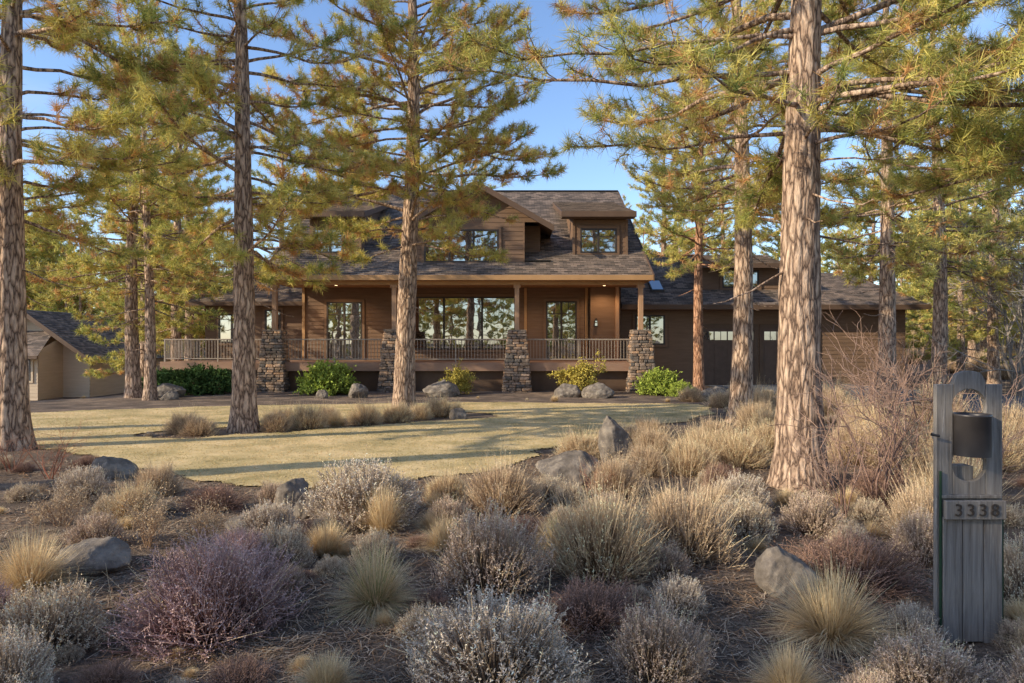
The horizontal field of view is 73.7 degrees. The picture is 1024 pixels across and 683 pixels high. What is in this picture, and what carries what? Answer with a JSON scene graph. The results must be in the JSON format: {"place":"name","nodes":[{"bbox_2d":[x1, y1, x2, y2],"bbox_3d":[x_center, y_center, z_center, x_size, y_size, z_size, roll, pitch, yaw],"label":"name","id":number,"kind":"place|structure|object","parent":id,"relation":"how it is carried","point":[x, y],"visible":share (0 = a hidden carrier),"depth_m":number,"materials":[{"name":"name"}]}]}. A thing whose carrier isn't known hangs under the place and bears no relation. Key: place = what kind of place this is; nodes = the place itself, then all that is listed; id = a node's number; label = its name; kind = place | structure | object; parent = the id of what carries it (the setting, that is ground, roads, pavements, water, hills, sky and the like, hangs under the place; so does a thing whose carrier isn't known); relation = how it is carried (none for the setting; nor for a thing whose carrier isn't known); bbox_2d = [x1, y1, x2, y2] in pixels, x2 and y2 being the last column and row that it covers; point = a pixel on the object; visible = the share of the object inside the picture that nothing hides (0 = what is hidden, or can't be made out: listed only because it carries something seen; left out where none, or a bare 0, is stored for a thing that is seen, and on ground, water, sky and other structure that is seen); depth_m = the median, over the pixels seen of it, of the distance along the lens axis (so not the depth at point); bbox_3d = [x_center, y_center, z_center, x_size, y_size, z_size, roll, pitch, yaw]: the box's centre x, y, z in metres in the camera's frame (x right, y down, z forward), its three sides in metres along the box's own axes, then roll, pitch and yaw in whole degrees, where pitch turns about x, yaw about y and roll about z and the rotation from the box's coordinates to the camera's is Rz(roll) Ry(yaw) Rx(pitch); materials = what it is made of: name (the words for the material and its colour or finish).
{"place":"outdoors","nodes":[
{"label":"outdoors","id":0,"kind":"place"},
{"bbox_2d":[299,514,357,558],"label":"bunch grass","id":1,"kind":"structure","parent":0,"point":[324,542],"depth_m":5.46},
{"bbox_2d":[31,402,715,487],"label":"lawn","id":2,"kind":"structure","parent":0,"point":[250,459],"depth_m":12.04,"materials":[{"name":"beige plant"}]},
{"bbox_2d":[349,475,416,534],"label":"bunch grass","id":3,"kind":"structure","parent":0,"point":[381,516],"depth_m":5.99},
{"bbox_2d":[0,313,1023,682],"bbox_3d":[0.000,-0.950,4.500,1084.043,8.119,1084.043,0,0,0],"label":"ground","id":4,"kind":"structure","parent":0,"point":[118,401],"depth_m":5.00,"materials":[{"name":"soil"}]},
{"bbox_2d":[0,620,64,682],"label":"sagebrush shrub","id":5,"kind":"object","parent":4,"relation":"on","point":[18,664],"visible":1,"depth_m":3.23,"materials":[{"name":"grey plant"}]},
{"bbox_2d":[4,475,97,526],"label":"dry herb","id":6,"kind":"object","parent":4,"relation":"on","point":[63,509],"visible":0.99,"depth_m":6.22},
{"bbox_2d":[0,522,102,604],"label":"bunch grass","id":7,"kind":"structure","parent":4,"relation":"on","point":[25,560],"depth_m":4.57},
{"bbox_2d":[0,567,118,662],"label":"sagebrush shrub","id":8,"kind":"object","parent":4,"relation":"on","point":[64,618],"visible":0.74,"depth_m":3.81,"materials":[{"name":"grey plant"}]},
{"bbox_2d":[44,458,112,505],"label":"sagebrush shrub","id":9,"kind":"object","parent":4,"relation":"on","point":[94,480],"visible":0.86,"depth_m":7.22,"materials":[{"name":"grey plant"}]},
{"bbox_2d":[54,536,131,581],"bbox_3d":[-3.066,1.621,4.987,0.478,0.356,0.437,0,0,-39],"label":"boulder","id":10,"kind":"object","parent":4,"relation":"on","point":[113,554],"visible":0.75,"depth_m":4.89,"materials":[{"name":"stone"}]},
{"bbox_2d":[0,0,195,451],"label":"pine tree","id":11,"kind":"object","parent":4,"relation":"on","point":[15,413],"visible":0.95,"depth_m":10.92,"materials":[{"name":"green plant"}]},
{"bbox_2d":[60,502,135,545],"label":"sagebrush shrub","id":12,"kind":"object","parent":4,"relation":"on","point":[101,528],"visible":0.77,"depth_m":5.54,"materials":[{"name":"grey plant"}]},
{"bbox_2d":[27,319,170,399],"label":"walls","id":13,"kind":"structure","parent":4,"relation":"on","point":[57,369],"depth_m":37.98,"materials":[{"name":"beige"}]},
{"bbox_2d":[27,310,183,360],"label":"roof","id":14,"kind":"structure","parent":13,"relation":"on","point":[62,325],"depth_m":38.91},
{"bbox_2d":[89,456,138,480],"bbox_3d":[-4.971,1.627,8.503,0.560,0.412,0.412,0,0,-23],"label":"boulder","id":15,"kind":"object","parent":4,"relation":"on","point":[123,467],"visible":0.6,"depth_m":8.41,"materials":[{"name":"stone"}]},
{"bbox_2d":[91,461,165,521],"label":"rabbitbrush shrub","id":16,"kind":"object","parent":4,"relation":"on","point":[132,495],"visible":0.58,"depth_m":6.42,"materials":[{"name":"beige plant"}]},
{"bbox_2d":[25,0,232,397],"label":"pine tree","id":17,"kind":"object","parent":4,"relation":"on","point":[133,388],"visible":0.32,"depth_m":23.70,"materials":[{"name":"green plant"}]},
{"bbox_2d":[27,18,233,400],"bbox_3d":[-12.495,-4.286,23.174,6.605,13.088,4.940,0,0,-7],"label":"pine tree","id":18,"kind":"object","parent":4,"relation":"on","point":[150,391],"visible":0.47,"depth_m":23.02,"materials":[{"name":"green plant"}]},
{"bbox_2d":[75,160,203,379],"bbox_3d":[-17.747,-3.282,33.035,5.874,12.568,5.325,0,0,31],"label":"pine tree","id":19,"kind":"object","parent":4,"relation":"on","point":[115,363],"visible":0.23,"depth_m":32.59,"materials":[{"name":"green plant"}]},
{"bbox_2d":[105,480,187,548],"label":"dry herb","id":20,"kind":"object","parent":4,"relation":"on","point":[158,511],"visible":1,"depth_m":5.52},
{"bbox_2d":[119,450,188,497],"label":"rabbitbrush shrub","id":21,"kind":"object","parent":4,"relation":"on","point":[158,476],"visible":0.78,"depth_m":7.45,"materials":[{"name":"beige plant"}]},
{"bbox_2d":[95,35,234,363],"bbox_3d":[-14.960,-5.719,30.539,7.371,16.422,7.840,0,0,-22],"label":"pine tree","id":22,"kind":"object","parent":4,"relation":"on","point":[176,331],"visible":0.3,"depth_m":30.55,"materials":[{"name":"green plant"}]},
{"bbox_2d":[88,85,263,360],"bbox_3d":[-18.384,-6.271,37.547,8.960,18.768,8.424,0,0,-44],"label":"pine tree","id":23,"kind":"object","parent":4,"relation":"on","point":[228,209],"visible":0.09,"depth_m":37.86,"materials":[{"name":"green plant"}]},
{"bbox_2d":[166,362,231,395],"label":"dark green foundation shrub","id":24,"kind":"object","parent":4,"relation":"on","point":[211,380],"visible":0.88,"depth_m":25.66,"materials":[{"name":"green plant"}]},
{"bbox_2d":[81,519,318,667],"bbox_3d":[-1.800,1.435,4.080,1.261,0.909,1.198,0,0,-18],"label":"heather shrub","id":25,"kind":"object","parent":4,"relation":"on","point":[203,606],"visible":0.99,"depth_m":3.89,"materials":[{"name":"purple plant"}]},
{"bbox_2d":[178,483,254,513],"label":"dark twiggy shrub","id":26,"kind":"object","parent":4,"relation":"on","point":[224,496],"visible":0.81,"depth_m":6.83,"materials":[{"name":"brown plant"}]},
{"bbox_2d":[67,0,380,432],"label":"pine tree","id":27,"kind":"object","parent":4,"relation":"on","point":[201,76],"visible":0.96,"depth_m":13.32,"materials":[{"name":"green plant"}]},
{"bbox_2d":[196,646,286,682],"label":"dark twiggy shrub","id":28,"kind":"object","parent":4,"relation":"on","point":[256,674],"visible":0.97,"depth_m":3.41,"materials":[{"name":"brown plant"}]},
{"bbox_2d":[219,107,310,280],"bbox_3d":[-12.550,-5.183,37.057,6.390,15.081,7.049,0,0,23],"label":"pine tree","id":29,"kind":"object","parent":4,"relation":"on","point":[258,173],"visible":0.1,"depth_m":36.50,"materials":[{"name":"green plant"}]},
{"bbox_2d":[228,495,302,541],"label":"sagebrush shrub","id":30,"kind":"object","parent":4,"relation":"on","point":[262,513],"visible":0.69,"depth_m":5.84,"materials":[{"name":"grey plant"}]},
{"bbox_2d":[255,512,317,571],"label":"sagebrush shrub","id":31,"kind":"object","parent":4,"relation":"on","point":[295,546],"visible":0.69,"depth_m":5.16,"materials":[{"name":"grey plant"}]},
{"bbox_2d":[293,357,360,395],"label":"green foundation shrub","id":32,"kind":"object","parent":4,"relation":"on","point":[316,379],"visible":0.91,"depth_m":25.52,"materials":[{"name":"green plant"}]},
{"bbox_2d":[286,644,370,682],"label":"bunch grass","id":33,"kind":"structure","parent":4,"relation":"on","point":[327,674],"depth_m":3.31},
{"bbox_2d":[294,444,433,532],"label":"sagebrush shrub","id":34,"kind":"object","parent":4,"relation":"on","point":[345,493],"visible":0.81,"depth_m":6.35,"materials":[{"name":"grey plant"}]},
{"bbox_2d":[307,529,429,632],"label":"bunch grass","id":35,"kind":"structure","parent":4,"relation":"on","point":[374,592],"depth_m":4.25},
{"bbox_2d":[346,525,402,568],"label":"sagebrush shrub","id":36,"kind":"object","parent":4,"relation":"on","point":[360,543],"visible":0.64,"depth_m":5.16,"materials":[{"name":"grey plant"}]},
{"bbox_2d":[160,360,630,370],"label":"deck","id":37,"kind":"structure","parent":4,"relation":"on","point":[469,365],"depth_m":27.30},
{"bbox_2d":[164,339,630,361],"bbox_3d":[-4.645,0.364,29.535,19.710,0.952,4.130,0,0,0],"label":"railing","id":38,"kind":"object","parent":37,"relation":"on","point":[217,358],"visible":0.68,"depth_m":27.49,"materials":[{"name":"wood"}]},
{"bbox_2d":[270,285,644,358],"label":"posts","id":39,"kind":"object","parent":37,"relation":"on","point":[394,307],"visible":0.81,"depth_m":27.41,"materials":[{"name":"brown wood"}]},
{"bbox_2d":[226,0,568,410],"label":"pine tree","id":40,"kind":"object","parent":4,"relation":"on","point":[414,173],"visible":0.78,"depth_m":16.93,"materials":[{"name":"green plant"}]},
{"bbox_2d":[416,461,475,502],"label":"rabbitbrush shrub","id":41,"kind":"object","parent":4,"relation":"on","point":[446,483],"visible":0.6,"depth_m":7.24,"materials":[{"name":"beige plant"}]},
{"bbox_2d":[256,329,654,391],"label":"stone piers","id":42,"kind":"structure","parent":4,"relation":"on","point":[273,374],"depth_m":27.04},
{"bbox_2d":[420,483,555,607],"bbox_3d":[-0.171,1.394,4.749,0.933,0.783,1.008,0,0,-14],"label":"sagebrush shrub","id":43,"kind":"object","parent":4,"relation":"on","point":[498,561],"visible":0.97,"depth_m":4.62,"materials":[{"name":"grey plant"}]},
{"bbox_2d":[385,572,602,682],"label":"sagebrush shrub","id":44,"kind":"object","parent":4,"relation":"on","point":[481,655],"visible":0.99,"depth_m":3.31,"materials":[{"name":"grey plant"}]},
{"bbox_2d":[452,440,564,517],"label":"rabbitbrush shrub","id":45,"kind":"object","parent":4,"relation":"on","point":[515,491],"visible":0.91,"depth_m":6.77,"materials":[{"name":"beige plant"}]},
{"bbox_2d":[0,310,1023,682],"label":"scattered dry grass","id":46,"kind":"structure","parent":4,"relation":"on","point":[870,512],"depth_m":5.52,"materials":[{"name":"beige plant"}]},
{"bbox_2d":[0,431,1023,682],"bbox_3d":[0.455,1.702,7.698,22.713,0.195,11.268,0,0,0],"label":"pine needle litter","id":47,"kind":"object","parent":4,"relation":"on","point":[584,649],"visible":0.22,"depth_m":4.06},
{"bbox_2d":[23,180,1023,360],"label":"distant pine forest","id":48,"kind":"object","parent":4,"relation":"on","point":[42,251],"visible":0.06,"depth_m":49.56,"materials":[{"name":"green plant"}]},
{"bbox_2d":[205,186,905,384],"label":"walls","id":49,"kind":"structure","parent":4,"relation":"on","point":[519,239],"depth_m":30.80,"materials":[{"name":"brown"}]},
{"bbox_2d":[264,275,652,358],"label":"fascia","id":50,"kind":"structure","parent":49,"relation":"attached to","point":[502,277],"depth_m":27.42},
{"bbox_2d":[218,228,770,358],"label":"window frames","id":51,"kind":"structure","parent":49,"relation":"attached to","point":[598,236],"depth_m":30.72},
{"bbox_2d":[220,230,775,357],"bbox_3d":[0.270,-1.975,30.535,27.540,5.450,4.830,0,0,0],"label":"window glass","id":52,"kind":"object","parent":51,"relation":"in","point":[463,319],"visible":0.57,"depth_m":30.77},
{"bbox_2d":[169,180,931,390],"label":"dark trim","id":53,"kind":"structure","parent":49,"relation":"attached to","point":[540,381],"depth_m":28.19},
{"bbox_2d":[189,190,926,307],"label":"roof","id":54,"kind":"structure","parent":49,"relation":"on","point":[555,255],"depth_m":31.17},
{"bbox_2d":[271,280,923,309],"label":"soffit","id":55,"kind":"structure","parent":49,"relation":"attached to","point":[474,286],"depth_m":30.16,"materials":[{"name":"brown wood"}]},
{"bbox_2d":[703,329,777,384],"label":"garage doors","id":56,"kind":"structure","parent":49,"relation":"attached to","point":[717,354],"depth_m":31.54,"materials":[{"name":"paint"}]},
{"bbox_2d":[535,450,600,486],"bbox_3d":[0.707,1.607,8.346,0.859,0.568,0.751,0,0,3],"label":"boulder","id":57,"kind":"object","parent":4,"relation":"on","point":[566,464],"visible":0.57,"depth_m":8.14,"materials":[{"name":"stone"}]},
{"bbox_2d":[546,349,607,391],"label":"leafy foundation shrub","id":58,"kind":"object","parent":4,"relation":"on","point":[581,374],"visible":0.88,"depth_m":25.68,"materials":[{"name":"yellow plant"}]},
{"bbox_2d":[526,572,656,650],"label":"dark twiggy shrub","id":59,"kind":"object","parent":4,"relation":"on","point":[603,613],"visible":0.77,"depth_m":4.12,"materials":[{"name":"brown plant"}]},
{"bbox_2d":[521,449,685,588],"bbox_3d":[0.682,1.293,5.093,1.244,1.028,1.148,0,0,33],"label":"rabbitbrush shrub","id":60,"kind":"object","parent":4,"relation":"on","point":[593,545],"visible":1,"depth_m":4.91,"materials":[{"name":"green plant"}]},
{"bbox_2d":[598,415,631,465],"bbox_3d":[1.412,1.541,9.388,0.451,1.048,0.378,0,0,-33],"label":"boulder","id":61,"kind":"object","parent":4,"relation":"on","point":[612,433],"visible":0.55,"depth_m":9.26,"materials":[{"name":"stone"}]},
{"bbox_2d":[585,442,653,500],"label":"rabbitbrush shrub","id":62,"kind":"object","parent":4,"relation":"on","point":[626,471],"visible":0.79,"depth_m":7.50,"materials":[{"name":"beige plant"}]},
{"bbox_2d":[618,432,668,477],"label":"rabbitbrush shrub","id":63,"kind":"object","parent":4,"relation":"on","point":[648,455],"visible":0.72,"depth_m":8.70,"materials":[{"name":"beige plant"}]},
{"bbox_2d":[632,365,681,395],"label":"green foundation shrub","id":64,"kind":"object","parent":4,"relation":"on","point":[658,382],"visible":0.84,"depth_m":25.38,"materials":[{"name":"green plant"}]},
{"bbox_2d":[597,577,718,682],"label":"sagebrush shrub","id":65,"kind":"object","parent":4,"relation":"on","point":[658,655],"visible":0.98,"depth_m":3.46,"materials":[{"name":"grey plant"}]},
{"bbox_2d":[641,566,710,621],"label":"sagebrush shrub","id":66,"kind":"object","parent":4,"relation":"on","point":[684,596],"visible":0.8,"depth_m":4.25,"materials":[{"name":"grey plant"}]},
{"bbox_2d":[627,112,733,254],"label":"pine tree","id":67,"kind":"object","parent":4,"relation":"on","point":[648,226],"visible":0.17,"depth_m":42.87,"materials":[{"name":"green plant"}]},
{"bbox_2d":[616,457,764,569],"bbox_3d":[1.403,1.361,5.497,1.220,0.938,1.524,0,0,6],"label":"rabbitbrush shrub","id":68,"kind":"object","parent":4,"relation":"on","point":[696,534],"visible":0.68,"depth_m":5.34,"materials":[{"name":"beige plant"}]},
{"bbox_2d":[654,420,729,477],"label":"rabbitbrush shrub","id":69,"kind":"object","parent":4,"relation":"on","point":[698,455],"visible":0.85,"depth_m":8.68,"materials":[{"name":"beige plant"}]},
{"bbox_2d":[619,6,770,392],"bbox_3d":[6.763,-5.044,25.003,6.203,14.679,5.792,0,0,0],"label":"pine tree","id":70,"kind":"object","parent":4,"relation":"on","point":[698,356],"visible":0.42,"depth_m":24.84,"materials":[{"name":"green plant"}]},
{"bbox_2d":[410,0,1023,492],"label":"pine tree","id":71,"kind":"object","parent":4,"relation":"on","point":[792,166],"visible":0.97,"depth_m":7.93,"materials":[{"name":"green plant"}]},
{"bbox_2d":[663,135,780,254],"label":"pine tree","id":72,"kind":"object","parent":4,"relation":"on","point":[709,242],"visible":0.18,"depth_m":41.23,"materials":[{"name":"green plant"}]},
{"bbox_2d":[690,412,773,469],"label":"rabbitbrush shrub","id":73,"kind":"object","parent":4,"relation":"on","point":[744,452],"visible":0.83,"depth_m":9.21,"materials":[{"name":"beige plant"}]},
{"bbox_2d":[709,465,775,512],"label":"sagebrush shrub","id":74,"kind":"object","parent":4,"relation":"on","point":[745,488],"visible":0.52,"depth_m":6.82,"materials":[{"name":"beige plant"}]},
{"bbox_2d":[595,0,893,422],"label":"pine tree","id":75,"kind":"object","parent":4,"relation":"on","point":[741,379],"visible":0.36,"depth_m":15.27,"materials":[{"name":"green plant"}]},
{"bbox_2d":[708,483,783,545],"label":"sagebrush shrub","id":76,"kind":"object","parent":4,"relation":"on","point":[760,523],"visible":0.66,"depth_m":5.79,"materials":[{"name":"grey plant"}]},
{"bbox_2d":[735,634,839,682],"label":"bunch grass","id":77,"kind":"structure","parent":4,"relation":"on","point":[786,671],"depth_m":3.27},
{"bbox_2d":[754,546,821,600],"bbox_3d":[1.846,1.583,4.597,0.420,0.416,0.310,0,0,7],"label":"boulder","id":78,"kind":"object","parent":4,"relation":"on","point":[771,564],"visible":0.72,"depth_m":4.49,"materials":[{"name":"stone"}]},
{"bbox_2d":[777,482,853,539],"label":"sagebrush shrub","id":79,"kind":"object","parent":4,"relation":"on","point":[817,520],"visible":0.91,"depth_m":6.02,"materials":[{"name":"grey plant"}]},
{"bbox_2d":[771,385,890,517],"bbox_3d":[3.178,1.055,6.696,1.015,1.298,1.229,0,0,34],"label":"bare deciduous shrub","id":80,"kind":"object","parent":4,"relation":"on","point":[842,492],"visible":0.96,"depth_m":6.59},
{"bbox_2d":[766,521,932,610],"bbox_3d":[2.381,1.527,4.777,0.968,0.512,1.106,0,0,-21],"label":"dark twiggy shrub","id":81,"kind":"object","parent":4,"relation":"on","point":[879,568],"visible":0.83,"depth_m":4.63,"materials":[{"name":"brown plant"}]},
{"bbox_2d":[825,409,905,468],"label":"rabbitbrush shrub","id":82,"kind":"object","parent":4,"relation":"on","point":[847,437],"visible":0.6,"depth_m":9.47,"materials":[{"name":"beige plant"}]},
{"bbox_2d":[820,144,932,333],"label":"pine tree","id":83,"kind":"object","parent":4,"relation":"on","point":[871,274],"visible":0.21,"depth_m":41.78,"materials":[{"name":"green plant"}]},
{"bbox_2d":[845,459,910,507],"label":"dark twiggy shrub","id":84,"kind":"object","parent":4,"relation":"on","point":[860,485],"visible":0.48,"depth_m":7.14,"materials":[{"name":"brown plant"}]},
{"bbox_2d":[821,319,953,417],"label":"bare deciduous shrub","id":85,"kind":"object","parent":4,"relation":"on","point":[876,368],"visible":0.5,"depth_m":11.94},
{"bbox_2d":[764,313,1022,505],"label":"bare deciduous shrub","id":86,"kind":"object","parent":4,"relation":"on","point":[887,468],"visible":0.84,"depth_m":7.12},
{"bbox_2d":[828,352,964,495],"bbox_3d":[4.210,0.904,7.683,1.269,1.623,1.537,0,0,0],"label":"bare deciduous shrub","id":87,"kind":"object","parent":4,"relation":"on","point":[898,427],"visible":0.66,"depth_m":7.56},
{"bbox_2d":[771,0,1023,403],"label":"pine tree","id":88,"kind":"object","parent":4,"relation":"on","point":[887,254],"visible":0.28,"depth_m":21.20,"materials":[{"name":"green plant"}]},
{"bbox_2d":[866,462,932,537],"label":"rabbitbrush shrub","id":89,"kind":"object","parent":4,"relation":"on","point":[927,502],"visible":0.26,"depth_m":5.93,"materials":[{"name":"beige plant"}]},
{"bbox_2d":[868,493,932,570],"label":"sagebrush shrub","id":90,"kind":"object","parent":4,"relation":"on","point":[916,533],"visible":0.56,"depth_m":5.25,"materials":[{"name":"grey plant"}]},
{"bbox_2d":[821,296,1010,452],"bbox_3d":[5.644,0.561,9.390,2.447,2.720,2.184,0,0,-25],"label":"bare deciduous shrub","id":91,"kind":"object","parent":4,"relation":"on","point":[906,375],"visible":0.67,"depth_m":9.38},
{"bbox_2d":[878,597,954,648],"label":"sagebrush shrub","id":92,"kind":"object","parent":4,"relation":"on","point":[900,616],"visible":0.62,"depth_m":3.88,"materials":[{"name":"grey plant"}]},
{"bbox_2d":[820,0,1023,259],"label":"pine tree","id":93,"kind":"object","parent":4,"relation":"on","point":[978,136],"visible":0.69,"depth_m":9.86,"materials":[{"name":"green plant"}]},
{"bbox_2d":[833,0,1023,394],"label":"pine tree","id":94,"kind":"object","parent":4,"relation":"on","point":[940,303],"visible":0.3,"depth_m":24.50,"materials":[{"name":"green plant"}]},
{"bbox_2d":[840,611,1020,682],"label":"sagebrush shrub","id":95,"kind":"object","parent":4,"relation":"on","point":[910,662],"visible":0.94,"depth_m":3.27,"materials":[{"name":"grey plant"}]},
{"bbox_2d":[897,27,1023,388],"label":"pine tree","id":96,"kind":"object","parent":4,"relation":"on","point":[992,334],"visible":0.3,"depth_m":28.86,"materials":[{"name":"green plant"}]},
{"bbox_2d":[905,155,1016,371],"bbox_3d":[23.063,-3.995,34.995,5.325,12.568,5.874,0,0,-21],"label":"pine tree","id":97,"kind":"object","parent":4,"relation":"on","point":[959,345],"visible":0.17,"depth_m":34.86,"materials":[{"name":"green plant"}]},
{"bbox_2d":[910,121,1023,366],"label":"pine tree","id":98,"kind":"object","parent":4,"relation":"on","point":[972,345],"visible":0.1,"depth_m":39.85,"materials":[{"name":"green plant"}]},
{"bbox_2d":[930,371,1005,642],"bbox_3d":[2.575,1.140,3.882,0.425,1.947,0.236,0,0,0],"label":"address mailbox post","id":99,"kind":"object","parent":4,"relation":"on","point":[969,514],"visible":0.98,"depth_m":3.85,"materials":[{"name":"grey wood"}]},
{"bbox_2d":[926,205,1023,397],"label":"bare deciduous tree","id":100,"kind":"object","parent":4,"relation":"on","point":[1020,384],"visible":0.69,"depth_m":24.18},
{"bbox_2d":[960,395,1023,472],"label":"rabbitbrush shrub","id":101,"kind":"object","parent":4,"relation":"on","point":[1015,457],"visible":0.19,"depth_m":8.93,"materials":[{"name":"beige plant"}]},
{"bbox_2d":[1004,527,1023,608],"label":"sagebrush shrub","id":102,"kind":"object","parent":4,"relation":"on","point":[1013,578],"visible":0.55,"depth_m":4.36,"materials":[{"name":"grey plant"}]},
{"bbox_2d":[0,0,1023,341],"label":"sky","id":103,"kind":"structure","parent":0,"point":[554,116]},
{"bbox_2d":[746,552,924,668],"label":"bunch grass","id":104,"kind":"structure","parent":0,"point":[833,621],"depth_m":3.89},
{"bbox_2d":[705,384,1023,415],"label":"driveway","id":105,"kind":"structure","parent":0,"point":[964,396],"depth_m":23.83,"materials":[{"name":"asphalt"}]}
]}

